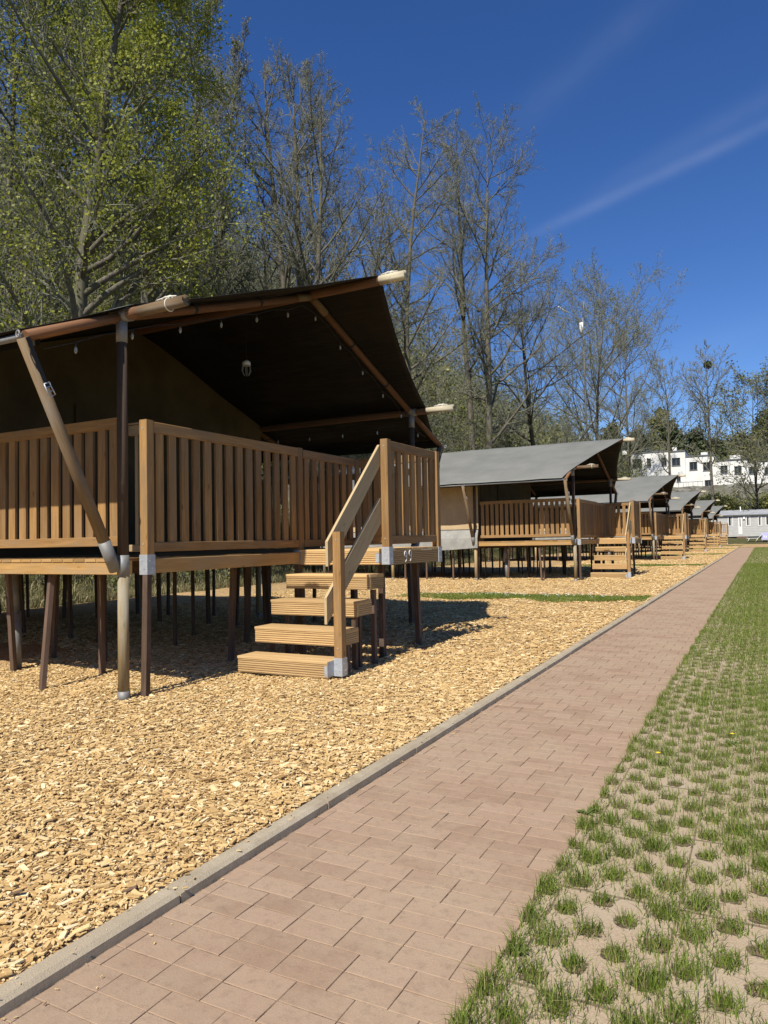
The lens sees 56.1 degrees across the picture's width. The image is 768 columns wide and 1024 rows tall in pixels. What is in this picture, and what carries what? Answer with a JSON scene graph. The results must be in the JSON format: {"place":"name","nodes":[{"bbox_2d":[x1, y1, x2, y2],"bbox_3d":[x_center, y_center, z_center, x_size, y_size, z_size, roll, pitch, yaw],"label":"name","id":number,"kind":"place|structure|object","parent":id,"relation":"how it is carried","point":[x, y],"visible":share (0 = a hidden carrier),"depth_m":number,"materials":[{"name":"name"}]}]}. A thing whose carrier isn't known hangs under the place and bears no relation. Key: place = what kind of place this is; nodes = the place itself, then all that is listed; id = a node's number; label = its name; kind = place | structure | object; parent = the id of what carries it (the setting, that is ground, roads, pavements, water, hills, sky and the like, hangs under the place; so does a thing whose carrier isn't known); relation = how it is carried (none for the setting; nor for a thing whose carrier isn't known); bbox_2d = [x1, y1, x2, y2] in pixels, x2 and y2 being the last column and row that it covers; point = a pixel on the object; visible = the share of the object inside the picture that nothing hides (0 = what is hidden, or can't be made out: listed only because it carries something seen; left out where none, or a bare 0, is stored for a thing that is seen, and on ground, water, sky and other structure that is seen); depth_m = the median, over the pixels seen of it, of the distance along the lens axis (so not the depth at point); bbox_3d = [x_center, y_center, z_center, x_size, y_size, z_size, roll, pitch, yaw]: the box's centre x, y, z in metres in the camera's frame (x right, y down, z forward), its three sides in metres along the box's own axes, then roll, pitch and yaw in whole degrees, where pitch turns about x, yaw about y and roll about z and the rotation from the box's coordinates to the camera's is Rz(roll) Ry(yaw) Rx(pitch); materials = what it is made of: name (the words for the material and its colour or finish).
{"place":"outdoors","nodes":[
{"label":"outdoors","id":0,"kind":"place"},
{"bbox_2d":[0,544,742,984],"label":"wood chip ground","id":1,"kind":"structure","parent":0,"point":[32,650],"depth_m":7.08,"materials":[{"name":"beige wood"}]},
{"bbox_2d":[81,666,213,693],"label":"weeds","id":2,"kind":"object","parent":1,"relation":"on","point":[138,689],"visible":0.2,"depth_m":6.25,"materials":[{"name":"green plant"}]},
{"bbox_2d":[0,270,454,700],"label":"safari tent","id":3,"kind":"object","parent":1,"relation":"on","point":[143,454],"visible":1,"depth_m":8.22,"materials":[{"name":"wood"}]},
{"bbox_2d":[43,305,425,443],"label":"string lights","id":4,"kind":"object","parent":3,"relation":"hanging from","point":[132,338],"visible":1,"depth_m":7.82,"materials":[{"name":"grey"}]},
{"bbox_2d":[242,353,250,375],"bbox_3d":[-1.772,-2.078,9.258,0.129,0.662,0.113,-2,-2,28],"label":"hanging lantern","id":5,"kind":"object","parent":3,"relation":"hanging from","point":[245,363],"visible":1,"depth_m":9.22,"materials":[{"name":"grey"}]},
{"bbox_2d":[0,637,545,981],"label":"wood chips","id":6,"kind":"object","parent":1,"relation":"on","point":[72,922],"visible":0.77,"depth_m":4.33,"materials":[{"name":"beige wood"}]},
{"bbox_2d":[9,888,24,895],"bbox_3d":[-1.339,1.387,2.626,0.052,0.025,0.019,-1,-2,-2],"label":"bark scrap","id":7,"kind":"object","parent":6,"relation":"on","point":[16,892],"visible":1,"depth_m":2.62,"materials":[{"name":"brown wood"}]},
{"bbox_2d":[123,885,137,892],"bbox_3d":[-0.927,1.379,2.632,0.052,0.025,0.019,-1,-2,-2],"label":"bark scrap","id":8,"kind":"object","parent":6,"relation":"on","point":[131,888],"visible":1,"depth_m":2.62,"materials":[{"name":"brown wood"}]},
{"bbox_2d":[0,576,680,679],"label":"wood chips","id":9,"kind":"object","parent":1,"relation":"on","point":[79,630],"visible":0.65,"depth_m":10.83,"materials":[{"name":"beige wood"}]},
{"bbox_2d":[318,437,641,580],"bbox_3d":[3.510,0.016,24.864,9.971,4.420,7.906,-2,-2,28],"label":"safari tent","id":10,"kind":"object","parent":1,"relation":"on","point":[486,496],"visible":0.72,"depth_m":22.26,"materials":[{"name":"fabric"}]},
{"bbox_2d":[393,591,651,601],"bbox_3d":[2.768,1.770,15.173,5.482,0.065,1.905,-2,-2,28],"label":"grass strip","id":11,"kind":"object","parent":1,"relation":"on","point":[542,597],"depth_m":14.99,"materials":[{"name":"green plant"}]},
{"bbox_2d":[432,590,622,595],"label":"daisies","id":12,"kind":"object","parent":11,"relation":"on","point":[533,590],"visible":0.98,"depth_m":15.04,"materials":[{"name":"white plant"}]},
{"bbox_2d":[487,474,688,561],"bbox_3d":[11.158,0.421,39.309,9.971,4.420,7.906,-2,-2,28],"label":"safari tent","id":13,"kind":"object","parent":1,"relation":"on","point":[650,492],"visible":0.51,"depth_m":36.72,"materials":[{"name":"wood"}]},
{"bbox_2d":[471,547,736,580],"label":"wood chips","id":14,"kind":"object","parent":1,"relation":"on","point":[664,572],"visible":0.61,"depth_m":26.18,"materials":[{"name":"beige wood"}]},
{"bbox_2d":[568,490,708,552],"bbox_3d":[18.709,0.830,53.806,9.971,4.420,7.906,-2,-2,28],"label":"safari tent","id":15,"kind":"object","parent":1,"relation":"on","point":[685,503],"visible":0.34,"depth_m":51.16,"materials":[{"name":"wood"}]},
{"bbox_2d":[570,563,707,566],"bbox_3d":[10.386,2.177,29.678,5.401,0.065,1.936,-2,-2,28],"label":"grass strip","id":16,"kind":"object","parent":1,"relation":"on","point":[650,565],"depth_m":29.02,"materials":[{"name":"green plant"}]},
{"bbox_2d":[616,500,721,548],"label":"safari tent","id":17,"kind":"object","parent":1,"relation":"on","point":[703,511],"visible":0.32,"depth_m":65.65,"materials":[{"name":"wood"}]},
{"bbox_2d":[637,553,725,554],"bbox_3d":[18.012,2.583,44.135,5.463,0.065,1.808,-2,-2,25],"label":"grass strip","id":18,"kind":"object","parent":1,"relation":"on","point":[686,554],"depth_m":43.57,"materials":[{"name":"green plant"}]},
{"bbox_2d":[640,505,728,545],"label":"safari tent","id":19,"kind":"object","parent":1,"relation":"on","point":[716,514],"visible":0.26,"depth_m":79.93,"materials":[{"name":"wood"}]},
{"bbox_2d":[672,548,734,549],"bbox_3d":[25.614,2.991,58.623,5.450,0.065,1.912,-2,-2,28],"label":"grass strip","id":20,"kind":"object","parent":1,"relation":"on","point":[712,548],"depth_m":57.82,"materials":[{"name":"green plant"}]},
{"bbox_2d":[0,547,753,1023],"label":"path","id":21,"kind":"structure","parent":0,"point":[264,955],"depth_m":2.76,"materials":[{"name":"brick"}]},
{"bbox_2d":[1,600,658,1018],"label":"wood chips","id":22,"kind":"object","parent":21,"relation":"on","point":[193,878],"visible":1,"depth_m":2.73,"materials":[{"name":"beige wood"}]},
{"bbox_2d":[577,807,597,814],"bbox_3d":[0.948,1.399,3.374,0.101,0.020,0.097,-2,-2,28],"label":"weed","id":23,"kind":"object","parent":21,"relation":"on","point":[584,810],"visible":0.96,"depth_m":3.37,"materials":[{"name":"green plant"}]},
{"bbox_2d":[0,293,767,611],"bbox_3d":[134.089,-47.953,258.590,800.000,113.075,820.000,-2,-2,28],"label":"ground","id":24,"kind":"structure","parent":0,"point":[730,541],"depth_m":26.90,"materials":[{"name":"green plant"}]},
{"bbox_2d":[0,0,130,329],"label":"tree","id":25,"kind":"object","parent":24,"relation":"on","point":[13,123],"visible":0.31,"depth_m":27.29,"materials":[{"name":"green plant"}]},
{"bbox_2d":[0,0,225,280],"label":"tree","id":26,"kind":"object","parent":24,"relation":"on","point":[81,24],"visible":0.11,"depth_m":35.10,"materials":[{"name":"green plant"}]},
{"bbox_2d":[56,0,222,313],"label":"tree","id":27,"kind":"object","parent":24,"relation":"on","point":[111,6],"visible":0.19,"depth_m":26.67,"materials":[{"name":"green plant"}]},
{"bbox_2d":[0,0,283,331],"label":"tree","id":28,"kind":"object","parent":24,"relation":"on","point":[152,46],"visible":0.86,"depth_m":19.20,"materials":[{"name":"green plant"}]},
{"bbox_2d":[109,0,273,301],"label":"tree","id":29,"kind":"object","parent":24,"relation":"on","point":[213,11],"visible":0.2,"depth_m":31.28,"materials":[{"name":"green plant"}]},
{"bbox_2d":[186,16,259,295],"bbox_3d":[-6.542,-10.306,28.608,3.358,19.639,3.252,-2,-2,28],"label":"tree","id":30,"kind":"object","parent":24,"relation":"on","point":[236,52],"visible":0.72,"depth_m":28.59,"materials":[{"name":"grey plant"}]},
{"bbox_2d":[23,476,493,596],"bbox_3d":[-4.939,-0.229,27.217,7.732,5.830,37.658,-2,-2,28],"label":"brush","id":31,"kind":"object","parent":24,"relation":"on","point":[181,573],"visible":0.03,"depth_m":20.40,"materials":[{"name":"green plant"}]},
{"bbox_2d":[0,58,523,476],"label":"undergrowth","id":32,"kind":"object","parent":24,"relation":"on","point":[63,244],"visible":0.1,"depth_m":26.12,"materials":[{"name":"plant"}]},
{"bbox_2d":[201,39,431,516],"bbox_3d":[-3.461,-9.713,30.913,10.904,20.230,9.489,-2,-2,28],"label":"tree","id":33,"kind":"object","parent":24,"relation":"on","point":[297,263],"visible":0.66,"depth_m":30.02,"materials":[{"name":"grey plant"}]},
{"bbox_2d":[262,55,381,468],"bbox_3d":[-3.593,-13.423,40.090,8.560,22.733,5.968,-3,-3,44],"label":"tree","id":34,"kind":"object","parent":24,"relation":"on","point":[312,158],"visible":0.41,"depth_m":39.82,"materials":[{"name":"grey plant"}]},
{"bbox_2d":[0,547,738,1017],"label":"kerb","id":35,"kind":"structure","parent":24,"relation":"on","point":[54,969],"depth_m":2.87,"materials":[{"name":"concrete"}]},
{"bbox_2d":[152,192,659,477],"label":"undergrowth","id":36,"kind":"object","parent":24,"relation":"on","point":[512,410],"visible":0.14,"depth_m":74.67,"materials":[{"name":"brown plant"}]},
{"bbox_2d":[339,95,502,454],"bbox_3d":[1.701,-10.837,39.551,8.857,23.886,8.682,-1,-2,-5],"label":"tree","id":37,"kind":"object","parent":24,"relation":"on","point":[406,342],"visible":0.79,"depth_m":39.02,"materials":[{"name":"grey plant"}]},
{"bbox_2d":[394,108,533,449],"bbox_3d":[5.850,-14.141,52.568,10.901,28.667,12.041,-2,-2,28],"label":"tree","id":38,"kind":"object","parent":24,"relation":"on","point":[460,263],"visible":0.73,"depth_m":52.12,"materials":[{"name":"grey plant"}]},
{"bbox_2d":[414,91,574,448],"bbox_3d":[8.124,-13.924,50.700,10.386,31.162,14.644,-2,-2,17],"label":"tree","id":39,"kind":"object","parent":24,"relation":"on","point":[488,371],"visible":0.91,"depth_m":50.20,"materials":[{"name":"grey plant"}]},
{"bbox_2d":[429,233,619,447],"bbox_3d":[11.269,-10.338,59.365,16.235,25.289,18.347,-2,-2,28],"label":"tree","id":40,"kind":"object","parent":24,"relation":"on","point":[531,440],"visible":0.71,"depth_m":57.90,"materials":[{"name":"brown plant"}]},
{"bbox_2d":[557,274,588,440],"bbox_3d":[16.353,-8.782,61.611,2.729,24.449,0.420,-2,-2,28],"label":"lamp mast","id":41,"kind":"object","parent":24,"relation":"on","point":[582,324],"visible":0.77,"depth_m":61.36,"materials":[{"name":"grey metal"}]},
{"bbox_2d":[495,247,687,467],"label":"tree","id":42,"kind":"object","parent":24,"relation":"on","point":[597,303],"visible":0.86,"depth_m":76.39,"materials":[{"name":"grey plant"}]},
{"bbox_2d":[600,420,626,474],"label":"evergreen tree","id":43,"kind":"object","parent":24,"relation":"on","point":[611,434],"visible":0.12,"depth_m":172.53,"materials":[{"name":"green plant"}]},
{"bbox_2d":[573,310,674,477],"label":"tree","id":44,"kind":"object","parent":24,"relation":"on","point":[627,450],"visible":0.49,"depth_m":123.63,"materials":[{"name":"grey plant"}]},
{"bbox_2d":[502,391,767,470],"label":"undergrowth","id":45,"kind":"object","parent":24,"relation":"on","point":[666,448],"visible":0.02,"depth_m":163.58,"materials":[{"name":"green plant"}]},
{"bbox_2d":[621,425,650,476],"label":"evergreen tree","id":46,"kind":"object","parent":24,"relation":"on","point":[643,438],"visible":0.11,"depth_m":166.46,"materials":[{"name":"green plant"}]},
{"bbox_2d":[622,450,667,476],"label":"white house","id":47,"kind":"structure","parent":24,"relation":"on","point":[655,465],"depth_m":138.14,"materials":[{"name":"grey paint"}]},
{"bbox_2d":[545,391,767,475],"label":"undergrowth","id":48,"kind":"object","parent":24,"relation":"on","point":[688,453],"visible":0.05,"depth_m":165.62,"materials":[{"name":"plant"}]},
{"bbox_2d":[644,406,672,449],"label":"evergreen tree","id":49,"kind":"object","parent":24,"relation":"on","point":[657,430],"visible":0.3,"depth_m":168.59,"materials":[{"name":"green plant"}]},
{"bbox_2d":[653,418,695,455],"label":"evergreen tree","id":50,"kind":"object","parent":24,"relation":"on","point":[674,434],"visible":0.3,"depth_m":163.56,"materials":[{"name":"green plant"}]},
{"bbox_2d":[637,350,715,474],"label":"tree","id":51,"kind":"object","parent":24,"relation":"on","point":[667,402],"visible":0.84,"depth_m":104.12,"materials":[{"name":"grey plant"}]},
{"bbox_2d":[670,447,688,486],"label":"white house","id":52,"kind":"structure","parent":24,"relation":"on","point":[678,461],"depth_m":135.50,"materials":[{"name":"grey paint"}]},
{"bbox_2d":[672,458,679,466],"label":"window","id":53,"kind":"structure","parent":52,"relation":"in","point":[676,461],"depth_m":135.84,"materials":[{"name":"grey glass"}]},
{"bbox_2d":[685,427,708,454],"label":"evergreen tree","id":54,"kind":"object","parent":24,"relation":"on","point":[698,442],"visible":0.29,"depth_m":165.95,"materials":[{"name":"green plant"}]},
{"bbox_2d":[676,339,749,505],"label":"tree","id":55,"kind":"object","parent":24,"relation":"on","point":[710,440],"visible":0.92,"depth_m":98.12,"materials":[{"name":"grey plant"}]},
{"bbox_2d":[703,360,711,368],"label":"mistletoe ball","id":56,"kind":"object","parent":55,"relation":"attached to","point":[708,362],"visible":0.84,"depth_m":98.58,"materials":[{"name":"green plant"}]},
{"bbox_2d":[702,435,733,459],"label":"evergreen tree","id":57,"kind":"object","parent":24,"relation":"on","point":[719,454],"visible":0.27,"depth_m":160.41,"materials":[{"name":"green plant"}]},
{"bbox_2d":[672,483,767,499],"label":"retaining wall","id":58,"kind":"structure","parent":24,"relation":"on","point":[721,490],"depth_m":116.40,"materials":[{"name":"stone"}]},
{"bbox_2d":[695,357,767,509],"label":"tree","id":59,"kind":"object","parent":24,"relation":"on","point":[756,387],"visible":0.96,"depth_m":92.25,"materials":[{"name":"brown plant"}]},
{"bbox_2d":[696,492,767,510],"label":"hedge","id":60,"kind":"object","parent":24,"relation":"on","point":[725,500],"visible":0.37,"depth_m":109.27,"materials":[{"name":"green plant"}]},
{"bbox_2d":[716,455,748,484],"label":"white house","id":61,"kind":"structure","parent":24,"relation":"on","point":[732,467],"depth_m":131.89,"materials":[{"name":"grey paint"}]},
{"bbox_2d":[720,466,727,473],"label":"window","id":62,"kind":"structure","parent":61,"relation":"in","point":[721,467],"depth_m":132.55,"materials":[{"name":"grey glass"}]},
{"bbox_2d":[734,466,741,474],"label":"window","id":63,"kind":"structure","parent":61,"relation":"in","point":[736,467],"depth_m":131.48,"materials":[{"name":"grey glass"}]},
{"bbox_2d":[726,428,750,458],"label":"evergreen tree","id":64,"kind":"object","parent":24,"relation":"on","point":[735,443],"visible":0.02,"depth_m":161.87,"materials":[{"name":"green plant"}]},
{"bbox_2d":[711,507,767,538],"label":"mobile home","id":65,"kind":"object","parent":24,"relation":"on","point":[745,524],"visible":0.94,"depth_m":87.26,"materials":[{"name":"white plastic"}]},
{"bbox_2d":[728,516,732,525],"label":"window","id":66,"kind":"structure","parent":65,"relation":"in","point":[730,518],"depth_m":87.94,"materials":[{"name":"white plastic"}]},
{"bbox_2d":[738,517,741,533],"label":"door","id":67,"kind":"structure","parent":65,"relation":"in","point":[739,518],"depth_m":87.39,"materials":[{"name":"white plastic"}]},
{"bbox_2d":[746,516,750,525],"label":"window","id":68,"kind":"structure","parent":65,"relation":"in","point":[747,517],"depth_m":87.01,"materials":[{"name":"white plastic"}]},
{"bbox_2d":[758,516,761,525],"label":"window","id":69,"kind":"structure","parent":65,"relation":"in","point":[759,517],"depth_m":86.42,"materials":[{"name":"white plastic"}]},
{"bbox_2d":[732,409,767,459],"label":"evergreen tree","id":70,"kind":"object","parent":24,"relation":"on","point":[761,426],"visible":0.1,"depth_m":154.94,"materials":[{"name":"green plant"}]},
{"bbox_2d":[748,460,767,483],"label":"white house","id":71,"kind":"structure","parent":24,"relation":"on","point":[751,475],"depth_m":129.91,"materials":[{"name":"grey paint"}]},
{"bbox_2d":[0,0,767,451],"label":"sky","id":72,"kind":"structure","parent":0,"point":[649,118],"materials":[{"name":"blue"}]},
{"bbox_2d":[433,547,767,1023],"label":"grass paving","id":73,"kind":"structure","parent":0,"point":[757,966],"depth_m":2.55,"materials":[{"name":"green plant"}]},
{"bbox_2d":[510,944,529,954],"bbox_3d":[0.433,1.369,2.249,0.078,0.014,0.066,1,-3,-40],"label":"weed","id":74,"kind":"object","parent":73,"relation":"on","point":[525,947],"visible":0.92,"depth_m":2.25,"materials":[{"name":"green plant"}]},
{"bbox_2d":[727,733,741,744],"bbox_3d":[2.141,1.395,4.421,0.124,0.068,0.092,-2,-2,28],"label":"dandelion","id":75,"kind":"object","parent":73,"relation":"on","point":[735,741],"visible":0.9,"depth_m":4.43,"materials":[{"name":"yellow plant"}]},
{"bbox_2d":[685,452,716,485],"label":"white house","id":76,"kind":"structure","parent":0,"point":[696,471],"depth_m":134.34,"materials":[{"name":"grey paint"}]},
{"bbox_2d":[689,462,696,470],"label":"window","id":77,"kind":"structure","parent":76,"relation":"in","point":[693,465],"depth_m":134.93,"materials":[{"name":"grey glass"}]},
{"bbox_2d":[703,462,709,470],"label":"window","id":78,"kind":"structure","parent":76,"relation":"in","point":[708,463],"depth_m":133.91,"materials":[{"name":"grey glass"}]},
{"bbox_2d":[705,480,709,485],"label":"window","id":79,"kind":"structure","parent":76,"relation":"in","point":[707,482],"depth_m":133.78,"materials":[{"name":"grey glass"}]},
{"bbox_2d":[740,544,767,546],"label":"wood chip square","id":80,"kind":"structure","parent":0,"point":[754,545],"depth_m":70.75,"materials":[{"name":"beige wood"}]},
{"bbox_2d":[743,547,767,566],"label":"grass","id":81,"kind":"structure","parent":0,"point":[758,553],"depth_m":38.48,"materials":[{"name":"green plant"}]},
{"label":"garden chair","id":82,"kind":"object","parent":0,"visible":0},
{"bbox_2d":[761,533,767,539],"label":"cloth","id":83,"kind":"object","parent":82,"relation":"on","point":[763,536],"visible":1,"depth_m":82.31,"materials":[{"name":"white"}]}
]}

